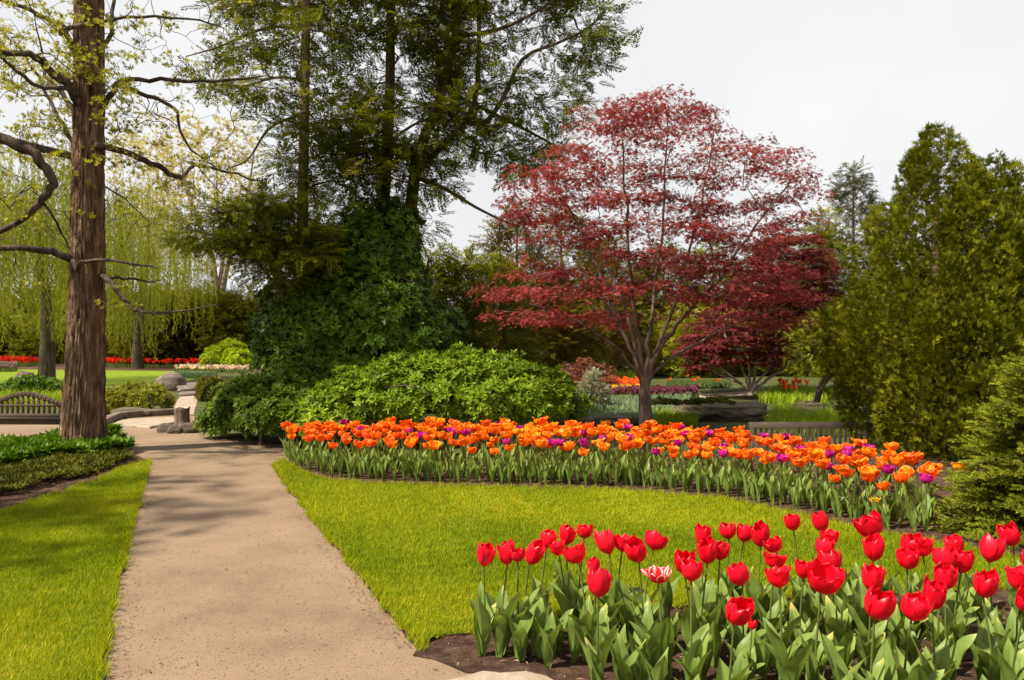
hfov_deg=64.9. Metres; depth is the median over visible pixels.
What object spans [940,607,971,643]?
tulip plant
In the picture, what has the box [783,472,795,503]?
tulip plant
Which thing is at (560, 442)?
purple tulip
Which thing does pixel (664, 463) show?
tulip plant
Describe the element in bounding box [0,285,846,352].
wood
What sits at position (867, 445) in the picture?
purple tulip
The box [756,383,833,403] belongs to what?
leaves
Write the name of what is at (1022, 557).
red tulip
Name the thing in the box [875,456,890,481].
orange tulip
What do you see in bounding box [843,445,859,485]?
purple tulip
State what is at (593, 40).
evergreen tree
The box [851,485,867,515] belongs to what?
tulip plant
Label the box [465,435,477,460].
orange tulip
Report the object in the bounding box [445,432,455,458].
orange tulip
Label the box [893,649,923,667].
tulip plant
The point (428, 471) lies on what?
tulip plant
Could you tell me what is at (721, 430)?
orange tulip
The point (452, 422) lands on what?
orange tulip
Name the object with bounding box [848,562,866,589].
tulip plant
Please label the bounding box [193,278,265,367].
yew
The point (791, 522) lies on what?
red tulip
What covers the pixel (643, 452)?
orange tulip
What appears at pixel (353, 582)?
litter
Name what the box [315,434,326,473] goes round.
orange tulip
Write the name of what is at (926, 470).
orange tulip
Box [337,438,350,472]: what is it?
orange tulip
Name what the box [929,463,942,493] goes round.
orange tulip
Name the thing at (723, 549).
red tulip
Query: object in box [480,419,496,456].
orange tulip
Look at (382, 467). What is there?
tulip plant
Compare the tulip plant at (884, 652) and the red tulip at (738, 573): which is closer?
the tulip plant at (884, 652)
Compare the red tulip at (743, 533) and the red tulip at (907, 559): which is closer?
the red tulip at (907, 559)
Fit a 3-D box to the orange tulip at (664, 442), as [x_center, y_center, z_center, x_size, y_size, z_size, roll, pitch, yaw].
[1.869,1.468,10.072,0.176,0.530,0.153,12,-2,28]
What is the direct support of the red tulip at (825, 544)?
on the flower bed soil at (490, 661)
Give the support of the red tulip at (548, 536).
on the flower bed soil at (490, 661)
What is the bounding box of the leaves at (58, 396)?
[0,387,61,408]
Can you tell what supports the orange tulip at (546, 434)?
on the flower bed soil at (940, 535)
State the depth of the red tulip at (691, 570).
4.02 m
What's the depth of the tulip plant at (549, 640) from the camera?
4.26 m
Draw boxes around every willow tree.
[0,125,204,379]
[0,155,65,334]
[26,164,219,368]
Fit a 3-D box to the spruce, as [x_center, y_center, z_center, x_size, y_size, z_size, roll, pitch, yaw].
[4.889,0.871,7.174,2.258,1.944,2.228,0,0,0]
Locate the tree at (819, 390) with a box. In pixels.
[779,304,884,402]
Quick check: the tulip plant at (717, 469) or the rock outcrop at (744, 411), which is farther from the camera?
the rock outcrop at (744, 411)
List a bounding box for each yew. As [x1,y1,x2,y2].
[0,309,66,360]
[0,310,25,354]
[0,314,122,363]
[105,277,214,367]
[105,299,179,362]
[143,279,252,363]
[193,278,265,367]
[427,245,555,402]
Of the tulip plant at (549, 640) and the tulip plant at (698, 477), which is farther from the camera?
the tulip plant at (698, 477)
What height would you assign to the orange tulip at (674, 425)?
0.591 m
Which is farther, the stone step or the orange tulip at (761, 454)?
the stone step
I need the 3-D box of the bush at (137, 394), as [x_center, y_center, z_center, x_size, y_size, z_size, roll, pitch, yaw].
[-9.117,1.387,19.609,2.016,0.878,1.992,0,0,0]
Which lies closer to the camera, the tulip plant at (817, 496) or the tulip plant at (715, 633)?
the tulip plant at (715, 633)
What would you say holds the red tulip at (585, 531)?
on the flower bed soil at (490, 661)
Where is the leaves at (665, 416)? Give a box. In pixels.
[652,406,700,427]
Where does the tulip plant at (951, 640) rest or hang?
on the flower bed soil at (490, 661)
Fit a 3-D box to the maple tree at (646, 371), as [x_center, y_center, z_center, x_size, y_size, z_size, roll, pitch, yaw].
[2.267,-1.248,12.998,6.147,6.708,4.558,0,0,0]
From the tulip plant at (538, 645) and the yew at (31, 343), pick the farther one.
the yew at (31, 343)
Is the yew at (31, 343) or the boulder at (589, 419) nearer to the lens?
the boulder at (589, 419)
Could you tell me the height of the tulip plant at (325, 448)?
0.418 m
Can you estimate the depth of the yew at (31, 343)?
59.00 m
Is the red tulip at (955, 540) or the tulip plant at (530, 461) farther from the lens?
the tulip plant at (530, 461)
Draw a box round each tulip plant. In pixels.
[294,447,305,467]
[297,445,307,465]
[297,452,304,467]
[305,448,316,470]
[311,441,327,454]
[312,442,322,465]
[315,452,319,469]
[322,450,327,473]
[324,454,333,474]
[333,451,344,476]
[341,452,354,478]
[344,446,354,458]
[356,452,366,478]
[365,455,373,476]
[373,453,382,478]
[376,452,388,480]
[378,448,391,457]
[382,455,389,477]
[391,446,404,465]
[393,449,408,477]
[404,453,415,479]
[406,451,418,471]
[413,449,431,479]
[417,449,433,461]
[423,459,432,480]
[430,450,440,476]
[437,464,445,482]
[444,452,455,477]
[448,451,462,479]
[448,464,455,480]
[453,454,464,482]
[460,459,465,476]
[462,455,473,478]
[469,455,481,480]
[470,455,482,481]
[483,448,498,481]
[485,590,522,653]
[488,453,501,483]
[497,451,508,462]
[497,457,508,483]
[498,593,533,650]
[502,445,515,462]
[502,459,515,481]
[504,455,516,478]
[507,600,538,662]
[510,454,519,480]
[512,459,525,482]
[514,445,526,469]
[518,449,537,479]
[519,594,551,655]
[524,606,550,658]
[526,463,533,482]
[532,462,538,479]
[533,611,562,667]
[541,456,550,483]
[543,599,572,650]
[545,449,558,460]
[550,456,559,481]
[555,456,567,484]
[560,460,573,483]
[563,452,574,478]
[568,577,596,617]
[568,616,586,662]
[572,455,582,469]
[573,458,582,483]
[579,611,617,653]
[580,459,590,484]
[582,451,594,483]
[588,452,603,485]
[594,452,611,483]
[596,603,622,656]
[599,624,628,679]
[601,452,611,479]
[601,458,613,481]
[610,459,621,483]
[611,454,625,485]
[614,449,629,466]
[615,633,645,679]
[616,578,651,639]
[619,458,631,484]
[624,601,657,652]
[628,631,656,679]
[629,617,669,667]
[631,453,645,484]
[633,586,673,620]
[634,449,651,483]
[635,645,668,679]
[639,459,649,486]
[648,560,681,618]
[649,450,665,467]
[652,461,662,485]
[654,462,665,488]
[657,611,679,651]
[661,452,673,487]
[668,467,679,490]
[672,461,680,485]
[673,649,710,679]
[677,453,698,491]
[689,577,715,605]
[689,580,708,593]
[691,461,702,492]
[692,458,704,472]
[692,603,719,625]
[697,465,705,490]
[701,614,731,667]
[701,634,713,679]
[703,460,720,490]
[707,577,734,625]
[711,466,723,493]
[712,460,725,491]
[718,645,751,679]
[720,592,732,639]
[720,628,755,664]
[724,471,736,496]
[726,460,731,472]
[726,619,747,649]
[731,460,747,495]
[733,589,758,633]
[737,462,748,491]
[738,466,752,498]
[750,471,764,501]
[750,629,772,679]
[755,583,772,625]
[755,598,787,633]
[757,614,802,674]
[758,468,781,504]
[759,462,774,497]
[763,470,775,500]
[764,641,812,679]
[777,470,791,501]
[782,614,821,639]
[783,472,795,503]
[788,479,800,506]
[791,556,815,597]
[791,579,809,619]
[792,585,818,623]
[794,625,808,674]
[801,479,811,505]
[807,487,818,510]
[812,477,828,508]
[813,471,838,510]
[819,483,833,513]
[819,673,847,679]
[821,633,870,679]
[823,602,855,631]
[829,483,847,517]
[836,595,854,631]
[838,630,855,670]
[839,582,854,606]
[843,569,861,592]
[845,601,886,653]
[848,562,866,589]
[849,497,859,518]
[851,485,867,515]
[852,488,868,517]
[855,629,885,671]
[860,638,907,679]
[862,498,871,514]
[866,670,872,679]
[876,489,889,507]
[879,604,904,655]
[881,493,897,527]
[885,486,903,520]
[890,574,922,598]
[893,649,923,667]
[896,491,906,524]
[897,581,917,617]
[898,664,944,679]
[900,572,928,591]
[903,617,927,664]
[906,501,921,531]
[907,493,922,528]
[925,645,962,679]
[928,630,954,647]
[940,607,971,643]
[946,588,978,619]
[956,584,965,598]
[957,616,1002,679]
[958,571,975,593]
[963,573,981,616]
[970,573,1003,628]
[972,606,1000,626]
[990,616,1023,643]
[997,611,1023,630]
[1003,632,1023,652]
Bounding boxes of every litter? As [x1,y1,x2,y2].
[106,466,159,671]
[131,443,458,678]
[203,432,293,459]
[264,466,411,647]
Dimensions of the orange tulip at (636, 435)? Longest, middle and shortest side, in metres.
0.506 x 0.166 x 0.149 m
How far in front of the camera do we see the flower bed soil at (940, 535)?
9.73 m
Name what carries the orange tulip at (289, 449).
on the flower bed soil at (940, 535)
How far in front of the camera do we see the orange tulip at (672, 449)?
9.23 m
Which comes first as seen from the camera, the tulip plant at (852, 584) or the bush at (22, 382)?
the tulip plant at (852, 584)
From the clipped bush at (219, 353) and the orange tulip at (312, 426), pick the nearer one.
the orange tulip at (312, 426)
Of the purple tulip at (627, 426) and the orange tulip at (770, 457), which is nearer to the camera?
the orange tulip at (770, 457)
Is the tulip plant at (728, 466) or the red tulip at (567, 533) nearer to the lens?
the red tulip at (567, 533)
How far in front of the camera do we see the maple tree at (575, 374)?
29.31 m
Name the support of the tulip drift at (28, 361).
on the flower bed soil at (59, 366)
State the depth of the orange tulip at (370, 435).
10.26 m
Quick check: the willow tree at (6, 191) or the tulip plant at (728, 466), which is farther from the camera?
the willow tree at (6, 191)
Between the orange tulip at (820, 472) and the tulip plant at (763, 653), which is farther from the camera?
the orange tulip at (820, 472)
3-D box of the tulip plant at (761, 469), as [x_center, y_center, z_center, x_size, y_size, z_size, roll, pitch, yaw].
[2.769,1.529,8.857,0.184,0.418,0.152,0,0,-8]
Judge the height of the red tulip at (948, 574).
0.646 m
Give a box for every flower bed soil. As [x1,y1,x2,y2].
[0,435,144,510]
[16,363,273,371]
[290,453,1023,555]
[413,590,1010,679]
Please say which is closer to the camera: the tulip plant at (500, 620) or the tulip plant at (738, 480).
the tulip plant at (500, 620)
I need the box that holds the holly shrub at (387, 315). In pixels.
[245,186,471,424]
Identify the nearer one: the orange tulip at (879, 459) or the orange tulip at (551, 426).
the orange tulip at (879, 459)
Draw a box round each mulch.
[0,453,137,508]
[302,453,985,542]
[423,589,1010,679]
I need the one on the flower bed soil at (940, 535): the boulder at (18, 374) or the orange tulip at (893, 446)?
the orange tulip at (893, 446)
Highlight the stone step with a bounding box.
[178,391,195,396]
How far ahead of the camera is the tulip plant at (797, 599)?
4.99 m
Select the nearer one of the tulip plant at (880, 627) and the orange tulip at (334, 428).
the tulip plant at (880, 627)
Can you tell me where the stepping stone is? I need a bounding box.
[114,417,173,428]
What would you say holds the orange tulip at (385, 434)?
on the flower bed soil at (940, 535)
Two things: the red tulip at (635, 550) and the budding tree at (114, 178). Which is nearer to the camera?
the red tulip at (635, 550)
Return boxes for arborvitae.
[810,121,1023,465]
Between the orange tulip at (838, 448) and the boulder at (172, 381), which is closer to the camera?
the orange tulip at (838, 448)
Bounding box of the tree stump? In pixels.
[165,406,190,433]
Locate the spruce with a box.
[929,340,1023,548]
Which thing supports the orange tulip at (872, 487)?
on the flower bed soil at (940, 535)
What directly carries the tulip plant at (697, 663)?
on the flower bed soil at (490, 661)
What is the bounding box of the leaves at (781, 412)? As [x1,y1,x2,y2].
[759,396,857,437]
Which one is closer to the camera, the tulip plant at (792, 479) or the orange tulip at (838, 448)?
the tulip plant at (792, 479)
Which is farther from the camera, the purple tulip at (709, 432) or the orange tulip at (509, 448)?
the purple tulip at (709, 432)
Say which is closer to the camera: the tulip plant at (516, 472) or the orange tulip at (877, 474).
the orange tulip at (877, 474)
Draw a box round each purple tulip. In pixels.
[340,419,347,451]
[355,426,364,461]
[406,428,412,457]
[417,432,426,464]
[444,427,456,455]
[449,430,456,452]
[460,429,470,461]
[502,439,511,479]
[546,438,560,482]
[557,438,565,480]
[578,438,587,459]
[580,429,587,463]
[580,440,588,479]
[599,434,607,462]
[623,423,631,453]
[624,433,632,463]
[650,448,659,487]
[673,439,681,477]
[680,430,687,467]
[705,429,713,440]
[718,443,727,477]
[718,449,727,494]
[760,433,770,451]
[776,453,791,504]
[781,433,789,469]
[795,445,804,478]
[824,450,834,478]
[825,463,835,506]
[841,450,851,490]
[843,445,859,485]
[862,443,876,487]
[882,464,894,503]
[919,472,936,530]
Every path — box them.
[0,414,469,679]
[174,396,196,413]
[699,390,767,397]
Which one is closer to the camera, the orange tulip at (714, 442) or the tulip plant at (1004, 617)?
the tulip plant at (1004, 617)
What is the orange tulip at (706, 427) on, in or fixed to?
on the flower bed soil at (940, 535)
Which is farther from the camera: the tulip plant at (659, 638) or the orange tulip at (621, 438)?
the orange tulip at (621, 438)
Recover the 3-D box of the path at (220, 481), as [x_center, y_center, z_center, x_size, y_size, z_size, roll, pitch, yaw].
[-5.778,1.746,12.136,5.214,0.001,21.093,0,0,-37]
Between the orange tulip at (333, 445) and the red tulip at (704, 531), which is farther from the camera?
the orange tulip at (333, 445)
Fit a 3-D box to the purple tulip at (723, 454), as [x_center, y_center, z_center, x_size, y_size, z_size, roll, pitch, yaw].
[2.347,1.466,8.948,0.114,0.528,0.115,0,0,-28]
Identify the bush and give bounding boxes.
[0,373,62,393]
[105,380,176,413]
[193,375,229,400]
[198,337,253,368]
[488,297,615,378]
[631,301,740,377]
[674,308,787,376]
[757,296,858,377]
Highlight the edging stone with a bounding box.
[450,671,552,679]
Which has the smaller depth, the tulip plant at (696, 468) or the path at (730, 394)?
the tulip plant at (696, 468)
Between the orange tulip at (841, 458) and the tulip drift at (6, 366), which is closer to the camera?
the orange tulip at (841, 458)
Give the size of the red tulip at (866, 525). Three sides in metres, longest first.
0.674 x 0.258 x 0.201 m
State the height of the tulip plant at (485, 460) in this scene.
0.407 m
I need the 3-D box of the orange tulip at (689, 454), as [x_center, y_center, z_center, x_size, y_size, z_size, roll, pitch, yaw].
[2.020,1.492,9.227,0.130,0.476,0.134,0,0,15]
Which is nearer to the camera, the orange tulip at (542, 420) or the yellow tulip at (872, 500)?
the yellow tulip at (872, 500)
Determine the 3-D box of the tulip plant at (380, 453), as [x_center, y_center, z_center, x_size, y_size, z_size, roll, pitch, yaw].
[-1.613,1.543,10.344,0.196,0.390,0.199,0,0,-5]
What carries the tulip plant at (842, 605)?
on the flower bed soil at (490, 661)
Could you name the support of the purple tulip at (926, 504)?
on the flower bed soil at (940, 535)
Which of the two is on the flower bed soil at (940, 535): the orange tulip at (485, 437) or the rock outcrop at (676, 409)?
the orange tulip at (485, 437)
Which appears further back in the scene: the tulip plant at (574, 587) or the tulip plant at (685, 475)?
the tulip plant at (685, 475)
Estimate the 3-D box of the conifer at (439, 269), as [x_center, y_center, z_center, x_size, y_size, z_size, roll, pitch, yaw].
[-2.136,-0.457,20.550,3.874,4.452,3.929,0,0,0]
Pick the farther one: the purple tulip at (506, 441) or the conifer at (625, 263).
the conifer at (625, 263)
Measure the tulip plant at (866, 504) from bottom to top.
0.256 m
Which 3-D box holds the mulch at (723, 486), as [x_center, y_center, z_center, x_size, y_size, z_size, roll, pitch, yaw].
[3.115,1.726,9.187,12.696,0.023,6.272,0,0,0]
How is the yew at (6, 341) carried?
on the flower bed soil at (59, 366)
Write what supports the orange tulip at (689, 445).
on the flower bed soil at (940, 535)
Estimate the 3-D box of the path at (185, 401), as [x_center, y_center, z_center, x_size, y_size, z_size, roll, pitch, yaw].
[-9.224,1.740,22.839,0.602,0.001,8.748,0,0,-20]
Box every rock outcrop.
[671,405,684,413]
[679,401,769,421]
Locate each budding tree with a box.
[105,111,207,363]
[130,105,271,338]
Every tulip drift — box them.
[0,355,38,366]
[0,361,17,371]
[105,356,199,367]
[174,362,248,372]
[176,370,217,377]
[290,419,923,496]
[573,376,639,385]
[576,383,639,394]
[578,384,699,397]
[580,393,693,414]
[587,409,658,424]
[666,374,731,388]
[776,377,809,395]
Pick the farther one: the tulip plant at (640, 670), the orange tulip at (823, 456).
the orange tulip at (823, 456)
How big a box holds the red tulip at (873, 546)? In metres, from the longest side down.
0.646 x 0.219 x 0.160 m
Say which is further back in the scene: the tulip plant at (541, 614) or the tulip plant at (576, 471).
the tulip plant at (576, 471)
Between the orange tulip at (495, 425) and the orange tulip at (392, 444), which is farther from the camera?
the orange tulip at (495, 425)
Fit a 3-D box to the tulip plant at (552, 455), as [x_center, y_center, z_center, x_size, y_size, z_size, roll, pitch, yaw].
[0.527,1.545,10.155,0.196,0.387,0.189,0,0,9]
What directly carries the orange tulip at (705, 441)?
on the flower bed soil at (940, 535)
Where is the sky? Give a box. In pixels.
[0,0,1023,307]
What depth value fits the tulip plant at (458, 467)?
9.74 m
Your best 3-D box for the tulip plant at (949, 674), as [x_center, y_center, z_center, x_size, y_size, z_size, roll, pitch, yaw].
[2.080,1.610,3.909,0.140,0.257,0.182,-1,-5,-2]
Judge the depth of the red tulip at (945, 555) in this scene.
4.24 m
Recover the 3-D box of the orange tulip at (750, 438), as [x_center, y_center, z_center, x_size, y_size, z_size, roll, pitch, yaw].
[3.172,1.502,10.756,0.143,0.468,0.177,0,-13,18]
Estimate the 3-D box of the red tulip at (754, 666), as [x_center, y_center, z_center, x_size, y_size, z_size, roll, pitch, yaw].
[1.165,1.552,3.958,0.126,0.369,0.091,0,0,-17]
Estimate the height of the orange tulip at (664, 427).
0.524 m
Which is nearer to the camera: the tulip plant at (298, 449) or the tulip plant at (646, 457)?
the tulip plant at (646, 457)
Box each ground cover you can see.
[0,422,137,464]
[0,446,134,492]
[651,395,737,406]
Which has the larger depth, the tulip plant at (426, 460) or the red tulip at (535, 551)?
the tulip plant at (426, 460)
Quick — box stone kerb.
[106,408,173,422]
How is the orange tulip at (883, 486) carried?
on the flower bed soil at (940, 535)
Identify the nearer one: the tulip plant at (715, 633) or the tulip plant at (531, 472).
the tulip plant at (715, 633)
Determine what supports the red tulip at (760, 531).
on the flower bed soil at (490, 661)
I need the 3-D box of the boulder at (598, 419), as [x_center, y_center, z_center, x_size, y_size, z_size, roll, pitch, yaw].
[2.386,2.102,20.581,1.389,0.401,0.714,0,0,0]
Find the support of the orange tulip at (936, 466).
on the flower bed soil at (940, 535)
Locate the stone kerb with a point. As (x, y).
(115, 417)
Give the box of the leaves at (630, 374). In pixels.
[603,369,635,378]
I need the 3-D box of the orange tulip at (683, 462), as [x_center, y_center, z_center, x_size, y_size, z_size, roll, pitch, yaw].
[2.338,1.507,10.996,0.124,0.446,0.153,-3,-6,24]
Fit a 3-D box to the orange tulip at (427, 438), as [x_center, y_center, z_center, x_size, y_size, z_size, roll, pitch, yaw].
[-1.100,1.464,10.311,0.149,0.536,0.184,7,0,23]
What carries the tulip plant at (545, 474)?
on the flower bed soil at (940, 535)
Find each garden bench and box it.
[0,391,61,424]
[746,422,876,453]
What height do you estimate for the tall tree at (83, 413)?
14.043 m
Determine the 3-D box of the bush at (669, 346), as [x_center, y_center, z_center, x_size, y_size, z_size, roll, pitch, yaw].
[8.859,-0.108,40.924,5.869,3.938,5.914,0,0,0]
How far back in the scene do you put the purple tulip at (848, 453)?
8.79 m
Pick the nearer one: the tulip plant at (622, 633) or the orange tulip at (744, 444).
the tulip plant at (622, 633)
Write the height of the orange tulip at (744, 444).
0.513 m
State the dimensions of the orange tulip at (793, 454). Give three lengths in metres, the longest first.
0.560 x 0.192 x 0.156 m
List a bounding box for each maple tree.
[465,83,837,451]
[560,357,623,384]
[670,228,844,394]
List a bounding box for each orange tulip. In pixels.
[279,421,290,457]
[286,425,298,465]
[287,426,293,459]
[287,434,295,461]
[295,426,301,452]
[301,425,306,452]
[301,434,313,470]
[303,429,315,457]
[306,425,314,446]
[314,423,326,465]
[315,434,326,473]
[325,433,332,458]
[326,430,336,459]
[328,426,339,458]
[328,442,337,476]
[336,431,345,455]
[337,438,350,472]
[338,425,348,451]
[340,433,350,452]
[340,434,351,469]
[350,420,359,447]
[350,428,356,454]
[353,439,362,477]
[355,429,365,455]
[358,429,373,455]
[361,438,374,478]
[363,431,374,462]
[370,423,381,452]
[371,440,377,470]
[373,432,381,461]
[374,422,382,450]
[380,421,390,456]
[382,430,393,453]
[382,435,393,476]
[385,416,395,432]
[385,440,397,480]
[387,432,394,459]
[390,425,399,453]
[392,430,403,472]
[396,432,407,453]
[399,418,411,449]
[404,438,418,481]
[406,436,417,477]
[408,432,416,456]
[418,434,434,459]
[422,442,433,478]
[425,416,434,451]
[425,427,437,463]
[428,421,438,452]
[429,440,441,481]
[432,430,446,455]
[433,417,444,456]
[436,431,448,474]
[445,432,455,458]
[445,436,458,478]
[447,419,459,449]
[457,435,465,461]
[458,440,467,474]
[461,423,473,451]
[461,436,473,478]
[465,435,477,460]
[466,447,476,481]
[471,433,481,458]
[472,436,480,461]
[475,430,489,459]
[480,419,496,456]
[480,434,488,451]
[481,426,490,452]
[486,441,493,458]
[488,436,499,467]
[489,425,501,458]
[489,448,498,480]
[490,423,501,448]
[499,417,510,450]
[501,430,515,466]
[503,444,515,483]
[510,421,516,444]
[512,428,522,456]
[517,435,526,458]
[518,438,529,481]
[526,430,540,459]
[526,434,541,467]
[531,442,538,465]
[532,417,538,452]
[533,425,543,459]
[535,439,547,484]
[537,416,547,449]
[537,437,546,463]
[542,430,553,462]
[542,438,554,478]
[548,423,559,449]
[553,428,563,455]
[560,430,574,461]
[563,441,574,484]
[564,420,574,440]
[568,425,581,460]
[571,431,579,452]
[575,426,584,456]
[578,448,588,481]
[583,422,594,455]
[586,427,598,463]
[591,437,605,479]
[592,425,606,459]
[597,441,609,484]
[601,420,609,455]
[602,423,616,452]
[603,433,614,459]
[607,430,617,454]
[608,431,617,457]
[616,433,628,482]
[618,418,629,453]
[619,443,628,461]
[623,439,634,485]
[630,428,639,453]
[631,433,642,460]
[632,437,641,467]
[635,441,644,483]
[639,432,645,459]
[642,429,653,455]
[643,436,653,459]
[645,420,657,456]
[651,438,658,461]
[654,447,664,462]
[659,438,672,462]
[660,424,669,454]
[665,431,675,464]
[665,445,678,490]
[669,422,684,448]
[669,452,678,486]
[673,435,685,464]
[679,435,687,464]
[683,450,693,491]
[686,432,698,463]
[686,442,697,469]
[688,437,702,476]
[689,449,699,483]
[693,444,704,465]
[695,429,706,466]
[697,425,710,458]
[701,451,712,492]
[702,440,708,471]
[702,443,714,487]
[707,444,719,467]
[708,437,720,471]
[714,427,725,461]
[714,434,724,463]
[719,446,734,481]
[729,449,738,490]
[731,432,743,461]
[733,425,744,458]
[735,453,744,488]
[737,437,748,464]
[737,440,751,477]
[737,448,752,481]
[741,450,757,499]
[748,435,753,469]
[752,448,762,482]
[754,438,763,468]
[758,450,771,478]
[759,456,770,475]
[761,438,773,475]
[764,451,776,500]
[769,443,779,476]
[775,444,791,476]
[777,439,788,469]
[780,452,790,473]
[783,454,790,481]
[785,450,800,483]
[791,456,806,508]
[792,447,809,499]
[801,455,815,492]
[802,450,809,488]
[804,454,814,491]
[807,447,825,500]
[814,458,829,510]
[816,447,827,481]
[818,436,830,470]
[821,452,831,478]
[827,444,835,474]
[828,474,840,516]
[832,443,844,481]
[832,464,848,512]
[836,453,854,491]
[839,468,854,521]
[846,454,857,480]
[850,460,862,496]
[851,437,866,484]
[852,457,869,494]
[858,465,876,511]
[859,476,874,514]
[861,446,876,486]
[862,462,877,511]
[874,470,882,495]
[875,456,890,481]
[875,460,889,493]
[875,481,892,529]
[883,442,898,490]
[888,455,904,496]
[888,472,909,526]
[896,451,916,500]
[897,465,914,520]
[902,452,924,506]
[911,465,940,525]
[917,463,937,522]
[926,461,939,498]
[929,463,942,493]
[950,462,966,491]
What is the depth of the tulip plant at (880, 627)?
4.29 m
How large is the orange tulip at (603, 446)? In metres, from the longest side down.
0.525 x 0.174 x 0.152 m
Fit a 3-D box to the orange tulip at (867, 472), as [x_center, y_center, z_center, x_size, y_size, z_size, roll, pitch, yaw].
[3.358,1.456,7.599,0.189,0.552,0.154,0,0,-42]
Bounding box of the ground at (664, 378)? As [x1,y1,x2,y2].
[4,356,968,645]
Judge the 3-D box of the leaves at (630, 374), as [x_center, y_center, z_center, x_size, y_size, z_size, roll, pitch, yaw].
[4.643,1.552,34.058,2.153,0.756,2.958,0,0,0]
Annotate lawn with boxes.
[0,369,209,395]
[0,462,145,679]
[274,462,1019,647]
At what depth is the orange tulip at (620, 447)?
9.93 m
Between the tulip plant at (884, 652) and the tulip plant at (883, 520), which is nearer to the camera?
the tulip plant at (884, 652)
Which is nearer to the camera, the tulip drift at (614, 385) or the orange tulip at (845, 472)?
the orange tulip at (845, 472)
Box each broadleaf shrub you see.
[191,343,354,444]
[278,342,598,440]
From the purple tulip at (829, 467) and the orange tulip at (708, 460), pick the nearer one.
the purple tulip at (829, 467)
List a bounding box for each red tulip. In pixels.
[469,541,496,655]
[492,538,519,657]
[498,547,526,638]
[507,538,547,608]
[531,528,560,603]
[548,539,587,629]
[553,523,577,602]
[562,539,600,661]
[570,566,619,679]
[575,523,592,616]
[587,556,607,645]
[594,529,623,632]
[608,533,638,604]
[624,536,657,638]
[627,529,668,616]
[641,565,673,679]
[670,556,708,679]
[674,549,711,645]
[684,522,719,590]
[692,535,727,626]
[704,540,729,631]
[713,596,762,679]
[715,523,754,597]
[719,520,741,595]
[720,561,765,645]
[743,619,765,679]
[746,519,771,631]
[748,550,786,643]
[762,564,814,679]
[763,535,800,625]
[782,558,821,653]
[783,513,807,586]
[797,558,844,679]
[802,536,834,637]
[811,510,828,605]
[817,548,847,645]
[819,528,852,613]
[846,562,885,678]
[849,585,896,679]
[853,509,899,591]
[855,532,890,629]
[888,546,928,660]
[894,590,934,678]
[900,532,922,637]
[908,537,954,639]
[910,574,956,679]
[923,546,959,646]
[927,560,976,679]
[940,545,978,625]
[943,533,975,611]
[965,533,1005,623]
[973,568,1023,679]
[992,564,1023,645]
[996,520,1020,618]
[997,586,1023,679]
[1020,549,1023,564]
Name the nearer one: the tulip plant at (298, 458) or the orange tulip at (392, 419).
the tulip plant at (298, 458)
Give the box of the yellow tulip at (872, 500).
[868,497,880,512]
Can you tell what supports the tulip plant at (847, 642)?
on the flower bed soil at (490, 661)
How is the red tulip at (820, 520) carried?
on the flower bed soil at (490, 661)
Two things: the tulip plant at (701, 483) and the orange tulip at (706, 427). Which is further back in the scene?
the orange tulip at (706, 427)
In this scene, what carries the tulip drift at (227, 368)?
on the flower bed soil at (59, 366)
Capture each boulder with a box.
[15,371,35,376]
[110,407,152,416]
[155,372,186,390]
[156,423,172,432]
[166,426,182,433]
[177,385,195,392]
[180,422,199,432]
[555,415,593,425]
[591,415,631,427]
[793,401,830,413]
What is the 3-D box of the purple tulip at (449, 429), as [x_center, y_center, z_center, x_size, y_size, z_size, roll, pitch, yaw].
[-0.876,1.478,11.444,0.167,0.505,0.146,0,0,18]
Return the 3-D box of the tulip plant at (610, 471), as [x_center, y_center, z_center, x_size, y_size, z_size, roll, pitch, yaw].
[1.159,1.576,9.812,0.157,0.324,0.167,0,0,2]
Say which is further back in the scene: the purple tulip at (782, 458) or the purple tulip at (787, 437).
the purple tulip at (787, 437)
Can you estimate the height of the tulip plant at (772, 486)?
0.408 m
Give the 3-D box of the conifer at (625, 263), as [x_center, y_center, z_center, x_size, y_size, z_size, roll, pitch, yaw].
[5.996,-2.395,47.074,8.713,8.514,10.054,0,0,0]
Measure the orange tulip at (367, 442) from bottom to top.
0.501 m
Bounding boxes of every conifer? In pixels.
[418,236,502,410]
[452,197,597,379]
[491,204,643,373]
[547,233,676,371]
[575,364,616,406]
[599,237,717,371]
[642,233,770,371]
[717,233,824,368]
[790,202,880,364]
[817,155,896,317]
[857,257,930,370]
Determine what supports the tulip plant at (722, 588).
on the flower bed soil at (490, 661)
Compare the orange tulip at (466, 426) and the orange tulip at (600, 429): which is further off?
the orange tulip at (466, 426)
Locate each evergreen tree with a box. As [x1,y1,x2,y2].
[144,176,367,352]
[172,0,416,292]
[298,0,511,424]
[396,0,643,420]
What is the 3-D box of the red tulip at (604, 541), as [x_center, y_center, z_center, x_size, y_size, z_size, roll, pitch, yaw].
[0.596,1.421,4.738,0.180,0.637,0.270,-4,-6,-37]
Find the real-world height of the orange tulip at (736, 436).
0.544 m
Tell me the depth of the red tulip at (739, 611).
3.57 m
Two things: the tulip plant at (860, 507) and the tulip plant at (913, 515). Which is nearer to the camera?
the tulip plant at (913, 515)
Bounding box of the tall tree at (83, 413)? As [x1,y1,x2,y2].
[0,0,309,439]
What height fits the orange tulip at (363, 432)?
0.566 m

